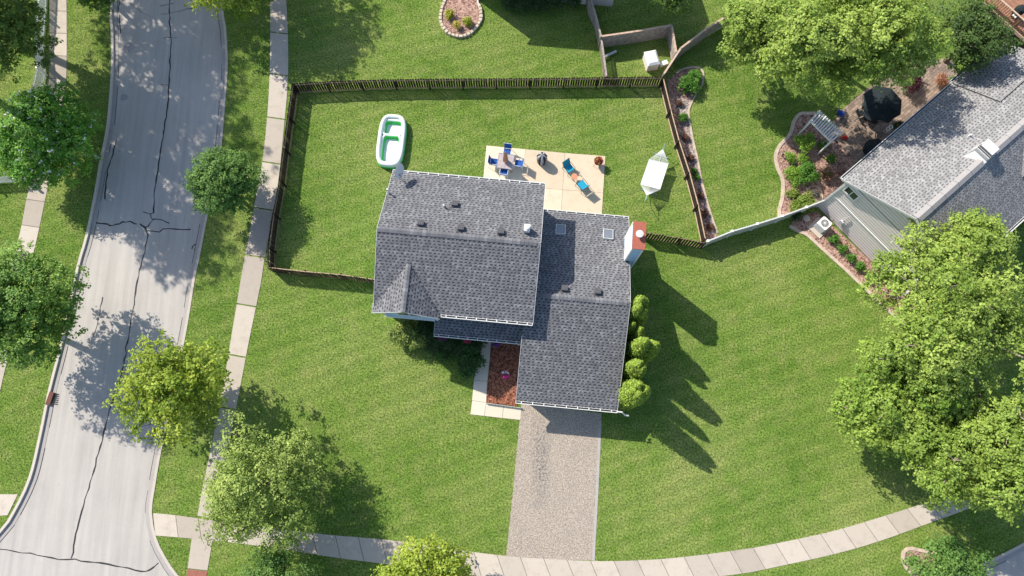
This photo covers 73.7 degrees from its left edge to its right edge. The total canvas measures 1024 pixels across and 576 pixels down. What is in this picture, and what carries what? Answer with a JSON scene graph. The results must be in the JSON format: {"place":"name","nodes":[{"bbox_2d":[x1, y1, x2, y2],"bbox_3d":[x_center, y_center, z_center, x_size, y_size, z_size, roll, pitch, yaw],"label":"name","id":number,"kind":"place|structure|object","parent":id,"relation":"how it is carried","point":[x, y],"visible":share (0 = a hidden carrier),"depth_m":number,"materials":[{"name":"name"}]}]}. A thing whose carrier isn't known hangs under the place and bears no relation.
{"place":"outdoors","nodes":[
{"label":"outdoors","id":0,"kind":"place"},
{"bbox_2d":[0,0,66,389],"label":"sidewalk","id":1,"kind":"structure","parent":0,"point":[32,216],"depth_m":49.51,"materials":[{"name":"concrete"}]},
{"bbox_2d":[0,0,110,528],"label":"lawn","id":2,"kind":"structure","parent":0,"point":[68,226],"depth_m":47.38,"materials":[{"name":"green plant"}]},
{"bbox_2d":[0,494,17,515],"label":"sidewalk corner","id":3,"kind":"object","parent":2,"relation":"on","point":[7,501],"visible":1,"depth_m":43.05,"materials":[{"name":"concrete"}]},
{"bbox_2d":[0,0,63,83],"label":"leafy tree","id":4,"kind":"object","parent":2,"relation":"on","point":[18,31],"visible":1,"depth_m":44.77,"materials":[{"name":"green plant"}]},
{"bbox_2d":[23,0,47,178],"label":"picket fence","id":5,"kind":"object","parent":2,"relation":"on","point":[42,77],"visible":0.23,"depth_m":49.30,"materials":[{"name":"white paint"}]},
{"bbox_2d":[0,238,91,369],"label":"leafy tree","id":6,"kind":"object","parent":2,"relation":"on","point":[21,311],"visible":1,"depth_m":40.05,"materials":[{"name":"green plant"}]},
{"bbox_2d":[0,77,103,193],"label":"flowering tree","id":7,"kind":"object","parent":2,"relation":"on","point":[23,153],"visible":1,"depth_m":44.13,"materials":[{"name":"green plant"}]},
{"bbox_2d":[76,0,122,16],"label":"leafy tree","id":8,"kind":"object","parent":2,"relation":"on","point":[105,2],"visible":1,"depth_m":46.17,"materials":[{"name":"green plant"}]},
{"bbox_2d":[197,0,287,516],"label":"sidewalk","id":9,"kind":"structure","parent":0,"point":[250,281],"depth_m":47.06,"materials":[{"name":"concrete"}]},
{"bbox_2d":[0,0,1023,575],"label":"road","id":10,"kind":"structure","parent":0,"point":[82,512],"depth_m":46.10,"materials":[{"name":"grey"}]},
{"bbox_2d":[0,0,1023,575],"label":"lawn","id":11,"kind":"structure","parent":0,"point":[722,116],"depth_m":45.66,"materials":[{"name":"green plant"}]},
{"bbox_2d":[102,326,233,448],"bbox_3d":[-19.883,6.008,40.755,7.929,7.954,6.937,0,77,0],"label":"maple tree","id":12,"kind":"object","parent":11,"relation":"on","point":[163,389],"visible":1,"depth_m":38.96,"materials":[{"name":"green plant"}]},
{"bbox_2d":[187,569,206,575],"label":"sidewalk ramp end","id":13,"kind":"structure","parent":11,"relation":"on","point":[190,572],"depth_m":42.13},
{"bbox_2d":[188,539,211,570],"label":"sidewalk ramp","id":14,"kind":"structure","parent":11,"relation":"on","point":[199,556],"depth_m":42.35,"materials":[{"name":"concrete"}]},
{"bbox_2d":[184,0,261,22],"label":"maple tree","id":15,"kind":"object","parent":11,"relation":"on","point":[217,5],"visible":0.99,"depth_m":46.69,"materials":[{"name":"green plant"}]},
{"bbox_2d":[181,144,268,217],"bbox_3d":[-18.680,-6.946,45.211,5.269,4.989,5.294,0,77,0],"label":"round tree","id":16,"kind":"object","parent":11,"relation":"on","point":[216,170],"visible":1,"depth_m":43.90,"materials":[{"name":"green plant"}]},
{"bbox_2d":[193,407,325,556],"bbox_3d":[-14.649,11.219,39.557,7.644,7.988,8.448,0,77,0],"label":"locust tree","id":17,"kind":"object","parent":11,"relation":"on","point":[246,498],"visible":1,"depth_m":37.98,"materials":[{"name":"green plant"}]},
{"bbox_2d":[232,534,319,575],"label":"round tree","id":18,"kind":"object","parent":11,"relation":"on","point":[269,564],"visible":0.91,"depth_m":39.23,"materials":[{"name":"green plant"}]},
{"bbox_2d":[267,83,299,270],"bbox_3d":[-15.854,-7.748,47.275,0.416,1.412,13.458,3,77,1],"label":"picket fence","id":19,"kind":"object","parent":11,"relation":"on","point":[286,153],"visible":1,"depth_m":47.16,"materials":[{"name":"brown wood"}]},
{"bbox_2d":[268,266,373,283],"bbox_3d":[-12.543,-0.877,45.719,7.295,1.410,0.260,6,77,1],"label":"picket fence","id":20,"kind":"object","parent":11,"relation":"on","point":[317,274],"visible":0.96,"depth_m":45.49,"materials":[{"name":"brown wood"}]},
{"bbox_2d":[376,114,406,168],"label":"boat","id":21,"kind":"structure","parent":11,"relation":"on","point":[391,142],"depth_m":48.17,"materials":[{"name":"plastic"}]},
{"bbox_2d":[384,318,427,350],"bbox_3d":[-6.891,3.014,44.480,3.026,1.968,2.211,0,77,0],"label":"shrub","id":22,"kind":"object","parent":11,"relation":"on","point":[404,332],"visible":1,"depth_m":44.06,"materials":[{"name":"green plant"}]},
{"bbox_2d":[370,532,476,575],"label":"maple tree","id":23,"kind":"object","parent":11,"relation":"on","point":[432,558],"visible":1,"depth_m":37.70,"materials":[{"name":"green plant"}]},
{"bbox_2d":[414,320,439,351],"bbox_3d":[-5.479,2.840,44.636,2.389,1.743,2.612,0,77,0],"label":"shrub","id":24,"kind":"object","parent":11,"relation":"on","point":[426,329],"visible":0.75,"depth_m":44.27,"materials":[{"name":"green plant"}]},
{"bbox_2d":[424,337,465,358],"bbox_3d":[-4.198,3.559,44.497,3.272,1.698,2.339,0,77,0],"label":"shrub","id":25,"kind":"object","parent":11,"relation":"on","point":[448,344],"visible":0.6,"depth_m":44.14,"materials":[{"name":"green plant"}]},
{"bbox_2d":[442,0,479,34],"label":"ring bed","id":26,"kind":"object","parent":11,"relation":"on","point":[463,8],"visible":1,"depth_m":50.65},
{"bbox_2d":[444,8,454,20],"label":"shrub","id":27,"kind":"object","parent":26,"relation":"on","point":[448,14],"visible":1,"depth_m":50.24,"materials":[{"name":"green plant"}]},
{"bbox_2d":[439,0,482,38],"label":"stone border","id":28,"kind":"object","parent":11,"relation":"on","point":[469,33],"visible":1,"depth_m":50.35,"materials":[{"name":"stone"}]},
{"bbox_2d":[436,335,486,379],"bbox_3d":[-3.198,4.463,44.287,2.852,1.711,3.106,-40,80,-8],"label":"shrub","id":29,"kind":"object","parent":11,"relation":"on","point":[468,361],"visible":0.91,"depth_m":43.98,"materials":[{"name":"green plant"}]},
{"bbox_2d":[460,337,487,355],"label":"shrub","id":30,"kind":"object","parent":11,"relation":"on","point":[479,346],"visible":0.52,"depth_m":44.11,"materials":[{"name":"green plant"}]},
{"bbox_2d":[291,76,663,92],"bbox_3d":[-2.427,-14.543,48.814,26.304,1.412,0.366,-1,77,0],"label":"picket fence","id":31,"kind":"object","parent":11,"relation":"on","point":[448,81],"visible":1,"depth_m":48.76,"materials":[{"name":"brown wood"}]},
{"bbox_2d":[471,341,520,419],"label":"front walk","id":32,"kind":"structure","parent":11,"relation":"on","point":[480,394],"depth_m":44.42,"materials":[{"name":"concrete"}]},
{"bbox_2d":[486,342,520,405],"bbox_3d":[-0.501,5.332,44.922,2.064,0.080,4.706,4,77,1],"label":"front bed","id":33,"kind":"object","parent":11,"relation":"on","point":[504,357],"visible":0.67,"depth_m":44.80,"materials":[{"name":"wood"}]},
{"bbox_2d":[372,169,646,416],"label":"house","id":34,"kind":"structure","parent":11,"relation":"on","point":[482,259],"depth_m":41.13,"materials":[{"name":"grey"}]},
{"bbox_2d":[395,163,406,180],"bbox_3d":[-6.829,-7.057,41.802,0.752,1.380,0.741,-24,78,-5],"label":"satellite dish","id":35,"kind":"object","parent":34,"relation":"attached to","point":[399,171],"visible":1,"depth_m":41.59,"materials":[{"name":"metal"}]},
{"bbox_2d":[501,0,519,13],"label":"shrub","id":36,"kind":"object","parent":11,"relation":"on","point":[512,5],"visible":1,"depth_m":49.81,"materials":[{"name":"green plant"}]},
{"bbox_2d":[515,0,537,15],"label":"shrub","id":37,"kind":"object","parent":11,"relation":"on","point":[525,5],"visible":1,"depth_m":49.80,"materials":[{"name":"green plant"}]},
{"bbox_2d":[532,0,549,11],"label":"shrub","id":38,"kind":"object","parent":11,"relation":"on","point":[542,4],"visible":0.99,"depth_m":49.92,"materials":[{"name":"green plant"}]},
{"bbox_2d":[484,146,604,213],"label":"patio","id":39,"kind":"structure","parent":11,"relation":"on","point":[550,172],"depth_m":47.88,"materials":[{"name":"concrete"}]},
{"bbox_2d":[496,153,514,172],"bbox_3d":[-0.445,-8.710,47.712,1.115,0.726,1.115,9,77,2],"label":"patio table","id":40,"kind":"object","parent":39,"relation":"on","point":[507,165],"visible":0.95,"depth_m":47.35,"materials":[{"name":"plastic"}]},
{"bbox_2d":[537,152,546,165],"bbox_3d":[2.086,-9.032,47.582,0.753,1.120,0.792,0,77,0],"label":"covered grill","id":41,"kind":"object","parent":39,"relation":"on","point":[541,158],"visible":1,"depth_m":47.21,"materials":[{"name":"grey fabric"}]},
{"bbox_2d":[562,158,574,173],"bbox_3d":[3.935,-8.419,47.533,0.634,0.949,0.798,-34,79,-7],"label":"patio chair","id":42,"kind":"object","parent":39,"relation":"on","point":[568,167],"visible":1,"depth_m":47.52,"materials":[{"name":"teal fabric"}]},
{"bbox_2d":[548,0,564,9],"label":"shrub","id":43,"kind":"object","parent":11,"relation":"on","point":[558,2],"visible":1,"depth_m":49.90,"materials":[{"name":"green plant"}]},
{"bbox_2d":[562,0,581,7],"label":"shrub","id":44,"kind":"object","parent":11,"relation":"on","point":[576,2],"visible":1,"depth_m":49.92,"materials":[{"name":"green plant"}]},
{"bbox_2d":[153,487,999,575],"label":"sidewalk bottom","id":45,"kind":"structure","parent":11,"relation":"on","point":[727,562],"depth_m":42.40,"materials":[{"name":"concrete"}]},
{"bbox_2d":[547,0,613,5],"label":"house","id":46,"kind":"structure","parent":11,"relation":"on","point":[604,2],"depth_m":50.60,"materials":[{"name":"beige"}]},
{"bbox_2d":[586,0,601,42],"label":"board fence","id":47,"kind":"object","parent":11,"relation":"on","point":[591,11],"visible":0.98,"depth_m":49.74,"materials":[{"name":"grey wood"}]},
{"bbox_2d":[599,39,606,83],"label":"board fence","id":48,"kind":"object","parent":11,"relation":"on","point":[601,47],"visible":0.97,"depth_m":48.89,"materials":[{"name":"grey wood"}]},
{"bbox_2d":[621,358,646,380],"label":"arborvitae","id":49,"kind":"object","parent":11,"relation":"on","point":[636,368],"visible":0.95,"depth_m":40.69,"materials":[{"name":"green plant"}]},
{"bbox_2d":[618,378,650,410],"bbox_3d":[7.330,6.365,41.482,2.124,6.373,1.972,-25,78,-6],"label":"arborvitae","id":50,"kind":"object","parent":11,"relation":"on","point":[633,393],"visible":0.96,"depth_m":39.87,"materials":[{"name":"green plant"}]},
{"bbox_2d":[598,24,671,48],"bbox_3d":[8.879,-18.196,49.494,5.269,1.560,0.173,-10,77,-2],"label":"board fence","id":51,"kind":"object","parent":11,"relation":"on","point":[641,35],"visible":0.99,"depth_m":49.37,"materials":[{"name":"grey wood"}]},
{"bbox_2d":[626,320,644,344],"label":"arborvitae","id":52,"kind":"object","parent":11,"relation":"on","point":[634,331],"visible":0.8,"depth_m":41.70,"materials":[{"name":"green plant"}]},
{"bbox_2d":[629,295,648,326],"bbox_3d":[7.664,1.518,42.745,2.030,6.052,2.115,0,77,0],"label":"arborvitae","id":53,"kind":"object","parent":11,"relation":"on","point":[638,314],"visible":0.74,"depth_m":40.88,"materials":[{"name":"green plant"}]},
{"bbox_2d":[624,336,660,364],"bbox_3d":[8.048,3.729,42.067,2.162,6.397,1.647,0,77,0],"label":"arborvitae","id":54,"kind":"object","parent":11,"relation":"on","point":[646,349],"visible":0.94,"depth_m":40.82,"materials":[{"name":"green plant"}]},
{"bbox_2d":[642,50,659,71],"bbox_3d":[10.064,-16.458,49.392,0.900,0.930,1.160,-12,78,-3],"label":"storage box","id":55,"kind":"object","parent":11,"relation":"on","point":[651,60],"visible":1,"depth_m":49.01,"materials":[{"name":"beige"}]},
{"bbox_2d":[640,143,668,200],"bbox_3d":[9.852,-7.860,47.204,1.404,1.328,4.759,20,78,4],"label":"hammock","id":56,"kind":"object","parent":11,"relation":"on","point":[658,165],"visible":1,"depth_m":47.18,"materials":[{"name":"white fabric"}]},
{"bbox_2d":[667,25,676,59],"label":"board fence","id":57,"kind":"object","parent":11,"relation":"on","point":[672,44],"visible":0.92,"depth_m":49.13,"materials":[{"name":"grey wood"}]},
{"bbox_2d":[650,0,697,16],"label":"leafy tree","id":58,"kind":"object","parent":11,"relation":"on","point":[675,3],"visible":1,"depth_m":47.24,"materials":[{"name":"green plant"}]},
{"bbox_2d":[646,233,705,248],"bbox_3d":[10.937,-3.273,46.261,4.132,1.411,0.214,10,77,2],"label":"picket fence","id":59,"kind":"object","parent":11,"relation":"on","point":[680,239],"visible":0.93,"depth_m":46.09,"materials":[{"name":"brown wood"}]},
{"bbox_2d":[658,78,706,244],"bbox_3d":[11.852,-8.919,47.540,0.344,1.412,12.127,-11,77,-2],"label":"picket fence","id":60,"kind":"object","parent":11,"relation":"on","point":[667,102],"visible":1,"depth_m":47.46,"materials":[{"name":"brown wood"}]},
{"bbox_2d":[668,68,716,240],"bbox_3d":[12.710,-9.644,48.331,2.605,0.050,13.214,-1,77,0],"label":"flower bed","id":61,"kind":"object","parent":11,"relation":"on","point":[673,84],"visible":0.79,"depth_m":48.82,"materials":[{"name":"soil"}]},
{"bbox_2d":[677,71,701,95],"bbox_3d":[12.742,-14.636,48.933,1.818,1.086,1.872,0,77,0],"label":"shrub","id":62,"kind":"object","parent":61,"relation":"on","point":[688,83],"visible":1,"depth_m":48.67,"materials":[{"name":"green plant"}]},
{"bbox_2d":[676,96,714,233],"bbox_3d":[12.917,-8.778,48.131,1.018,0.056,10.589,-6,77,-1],"label":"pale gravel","id":63,"kind":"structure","parent":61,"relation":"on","point":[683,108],"depth_m":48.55,"materials":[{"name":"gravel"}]},
{"bbox_2d":[662,17,726,75],"bbox_3d":[13.594,-17.841,49.414,8.464,1.560,0.778,-41,80,-8],"label":"board fence","id":64,"kind":"object","parent":11,"relation":"on","point":[701,35],"visible":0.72,"depth_m":49.29,"materials":[{"name":"grey wood"}]},
{"bbox_2d":[676,66,717,233],"bbox_3d":[13.846,-9.983,48.385,2.029,0.094,12.734,-9,77,-2],"label":"bed edging","id":65,"kind":"object","parent":11,"relation":"on","point":[699,169],"visible":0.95,"depth_m":48.40,"materials":[{"name":"stone"}]},
{"bbox_2d":[716,0,794,83],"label":"silver maple","id":66,"kind":"object","parent":11,"relation":"on","point":[743,27],"visible":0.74,"depth_m":43.76,"materials":[{"name":"green plant"}]},
{"bbox_2d":[703,200,823,246],"bbox_3d":[17.491,-4.541,46.452,9.631,1.420,0.332,-19,78,-4],"label":"vinyl fence","id":67,"kind":"object","parent":11,"relation":"on","point":[753,226],"visible":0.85,"depth_m":46.18,"materials":[{"name":"white paint"}]},
{"bbox_2d":[778,115,856,213],"bbox_3d":[21.571,-8.615,48.097,6.186,0.050,7.988,0,77,0],"label":"flower bed","id":68,"kind":"object","parent":11,"relation":"on","point":[845,161],"visible":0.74,"depth_m":48.16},
{"bbox_2d":[784,151,797,163],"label":"shrub","id":69,"kind":"object","parent":68,"relation":"on","point":[790,158],"visible":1,"depth_m":47.72,"materials":[{"name":"green plant"}]},
{"bbox_2d":[784,187,799,198],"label":"shrub","id":70,"kind":"object","parent":68,"relation":"on","point":[793,192],"visible":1,"depth_m":47.20,"materials":[{"name":"green plant"}]},
{"bbox_2d":[783,165,803,187],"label":"shrub","id":71,"kind":"object","parent":68,"relation":"on","point":[793,175],"visible":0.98,"depth_m":47.25,"materials":[{"name":"green plant"}]},
{"bbox_2d":[774,112,815,216],"bbox_3d":[19.334,-8.970,48.152,1.892,0.101,8.790,21,78,5],"label":"bed edging","id":72,"kind":"object","parent":68,"relation":"on","point":[785,139],"visible":0.98,"depth_m":48.16,"materials":[{"name":"stone"}]},
{"bbox_2d":[789,198,800,211],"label":"shrub","id":73,"kind":"object","parent":68,"relation":"on","point":[793,206],"visible":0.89,"depth_m":47.02,"materials":[{"name":"green plant"}]},
{"bbox_2d":[797,152,808,162],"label":"shrub","id":74,"kind":"object","parent":68,"relation":"on","point":[803,158],"visible":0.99,"depth_m":47.68,"materials":[{"name":"green plant"}]},
{"bbox_2d":[793,131,815,154],"bbox_3d":[20.498,-10.100,47.863,1.672,1.167,1.718,0,77,0],"label":"shrub","id":75,"kind":"object","parent":68,"relation":"on","point":[806,142],"visible":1,"depth_m":47.60,"materials":[{"name":"green plant"}]},
{"bbox_2d":[794,190,817,212],"bbox_3d":[20.392,-5.913,47.119,1.485,0.775,1.640,-25,78,-5],"label":"shrub","id":76,"kind":"object","parent":68,"relation":"on","point":[803,200],"visible":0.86,"depth_m":47.01,"materials":[{"name":"green plant"}]},
{"bbox_2d":[797,161,820,185],"bbox_3d":[20.456,-7.946,47.296,1.771,1.320,1.743,0,77,0],"label":"shrub","id":77,"kind":"object","parent":68,"relation":"on","point":[808,170],"visible":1,"depth_m":47.05,"materials":[{"name":"green plant"}]},
{"bbox_2d":[798,110,842,153],"bbox_3d":[21.332,-10.788,47.495,1.173,2.125,2.234,-41,80,-8],"label":"pergola","id":78,"kind":"object","parent":68,"relation":"on","point":[820,131],"visible":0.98,"depth_m":46.51,"materials":[{"name":"white paint"}]},
{"bbox_2d":[819,166,833,181],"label":"flowering plant","id":79,"kind":"object","parent":68,"relation":"on","point":[827,173],"visible":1,"depth_m":47.41,"materials":[{"name":"brown plant"}]},
{"bbox_2d":[789,225,904,323],"bbox_3d":[22.834,-0.994,46.343,10.029,0.103,0.563,44,81,9],"label":"bed edging","id":80,"kind":"object","parent":11,"relation":"on","point":[832,257],"visible":0.7,"depth_m":46.54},
{"bbox_2d":[790,211,914,320],"bbox_3d":[23.734,-1.373,46.457,10.884,0.050,2.166,44,81,9],"label":"side bed","id":81,"kind":"object","parent":11,"relation":"on","point":[829,247],"visible":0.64,"depth_m":46.70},
{"bbox_2d":[807,217,833,238],"bbox_3d":[21.330,-4.404,46.703,1.633,0.850,1.100,-42,81,-9],"label":"air conditioner","id":82,"kind":"object","parent":81,"relation":"on","point":[819,227],"visible":1,"depth_m":46.74,"materials":[{"name":"metal"}]},
{"bbox_2d":[826,234,839,244],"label":"shrub","id":83,"kind":"object","parent":81,"relation":"on","point":[833,239],"visible":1,"depth_m":46.42,"materials":[{"name":"green plant"}]},
{"bbox_2d":[837,244,849,253],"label":"shrub","id":84,"kind":"object","parent":81,"relation":"on","point":[842,248],"visible":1,"depth_m":46.32,"materials":[{"name":"green plant"}]},
{"bbox_2d":[845,253,857,263],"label":"shrub","id":85,"kind":"object","parent":81,"relation":"on","point":[851,258],"visible":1,"depth_m":46.12,"materials":[{"name":"green plant"}]},
{"bbox_2d":[855,260,867,270],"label":"shrub","id":86,"kind":"object","parent":81,"relation":"on","point":[860,266],"visible":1,"depth_m":45.97,"materials":[{"name":"green plant"}]},
{"bbox_2d":[752,0,956,106],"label":"silver maple","id":87,"kind":"object","parent":11,"relation":"on","point":[812,34],"visible":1,"depth_m":39.95,"materials":[{"name":"green plant"}]},
{"bbox_2d":[824,58,957,162],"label":"paver patio","id":88,"kind":"structure","parent":11,"relation":"on","point":[859,132],"depth_m":48.91,"materials":[{"name":"stone"}]},
{"bbox_2d":[862,138,881,155],"bbox_3d":[25.390,-9.845,47.802,1.320,1.070,1.351,0,77,0],"label":"covered fire pit","id":89,"kind":"object","parent":88,"relation":"on","point":[870,145],"visible":0.51,"depth_m":47.59,"materials":[{"name":"fabric"}]},
{"bbox_2d":[862,86,901,122],"bbox_3d":[25.424,-12.471,47.659,2.624,2.550,2.624,-33,79,-7],"label":"patio umbrella","id":90,"kind":"object","parent":88,"relation":"on","point":[885,105],"visible":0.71,"depth_m":46.69,"materials":[{"name":"fabric"}]},
{"bbox_2d":[902,74,922,93],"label":"shrub","id":91,"kind":"object","parent":88,"relation":"on","point":[917,85],"visible":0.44,"depth_m":48.32,"materials":[{"name":"red plant"}]},
{"bbox_2d":[934,72,949,86],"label":"shrub","id":92,"kind":"object","parent":88,"relation":"on","point":[942,80],"visible":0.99,"depth_m":48.94,"materials":[{"name":"orange plant"}]},
{"bbox_2d":[935,0,1023,77],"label":"leafy tree","id":93,"kind":"object","parent":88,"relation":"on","point":[994,38],"visible":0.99,"depth_m":42.12,"materials":[{"name":"green plant"}]},
{"bbox_2d":[828,329,996,461],"bbox_3d":[23.403,6.361,40.444,9.665,8.410,7.737,0,77,0],"label":"silver maple","id":94,"kind":"object","parent":11,"relation":"on","point":[880,405],"visible":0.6,"depth_m":38.72,"materials":[{"name":"green plant"}]},
{"bbox_2d":[816,44,1023,294],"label":"house","id":95,"kind":"structure","parent":11,"relation":"on","point":[956,144],"depth_m":41.97,"materials":[{"name":"beige"}]},
{"bbox_2d":[843,185,860,201],"bbox_3d":[21.556,-6.017,43.351,0.070,0.840,1.040,-39,80,-8],"label":"window","id":96,"kind":"structure","parent":95,"relation":"in","point":[849,191],"depth_m":43.34,"materials":[{"name":"white paint"}]},
{"bbox_2d":[905,550,935,574],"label":"mulch bed","id":97,"kind":"object","parent":11,"relation":"on","point":[917,553],"visible":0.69,"depth_m":42.36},
{"bbox_2d":[901,547,933,575],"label":"bed edging","id":98,"kind":"object","parent":97,"relation":"on","point":[905,550],"visible":0.66,"depth_m":42.37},
{"bbox_2d":[857,218,1023,418],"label":"silver maple","id":99,"kind":"object","parent":11,"relation":"on","point":[963,323],"visible":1,"depth_m":37.13,"materials":[{"name":"green plant"}]},
{"bbox_2d":[901,532,999,575],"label":"round tree","id":100,"kind":"object","parent":11,"relation":"on","point":[948,560],"visible":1,"depth_m":39.71,"materials":[{"name":"green plant"}]},
{"bbox_2d":[884,382,1023,527],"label":"silver maple","id":101,"kind":"object","parent":11,"relation":"on","point":[986,473],"visible":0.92,"depth_m":36.57,"materials":[{"name":"green plant"}]},
{"bbox_2d":[939,204,1018,270],"bbox_3d":[27.497,-2.196,42.163,4.982,8.831,4.280,0,77,0],"label":"silver maple","id":102,"kind":"object","parent":11,"relation":"on","point":[972,220],"visible":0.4,"depth_m":38.88,"materials":[{"name":"green plant"}]},
{"bbox_2d":[991,14,1023,48],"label":"deck bed","id":103,"kind":"object","parent":11,"relation":"on","point":[1021,46],"visible":0.09,"depth_m":50.27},
{"bbox_2d":[981,0,1023,41],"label":"deck","id":104,"kind":"structure","parent":103,"relation":"on","point":[1006,8],"depth_m":49.55,"materials":[{"name":"red wood"}]},
{"bbox_2d":[1010,5,1023,18],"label":"grill","id":105,"kind":"object","parent":104,"relation":"on","point":[1019,9],"visible":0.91,"depth_m":48.74,"materials":[{"name":"metal"}]},
{"bbox_2d":[506,404,601,560],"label":"driveway","id":106,"kind":"structure","parent":0,"point":[554,507],"depth_m":43.29,"materials":[{"name":"concrete"}]},
{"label":"ground","id":107,"kind":"structure","parent":0,"visible":0},
{"bbox_2d":[0,0,118,540],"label":"curb","id":108,"kind":"structure","parent":107,"relation":"on","point":[8,525],"depth_m":46.77,"materials":[{"name":"concrete"}]},
{"bbox_2d":[45,392,57,404],"bbox_3d":[-29.939,7.242,44.515,0.672,0.140,0.850,12,78,3],"label":"storm drain","id":109,"kind":"object","parent":108,"relation":"on","point":[49,398],"visible":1,"depth_m":44.48,"materials":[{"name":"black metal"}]},
{"bbox_2d":[145,3,1023,575],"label":"curb","id":110,"kind":"structure","parent":107,"relation":"on","point":[999,559],"depth_m":45.75,"materials":[{"name":"concrete"}]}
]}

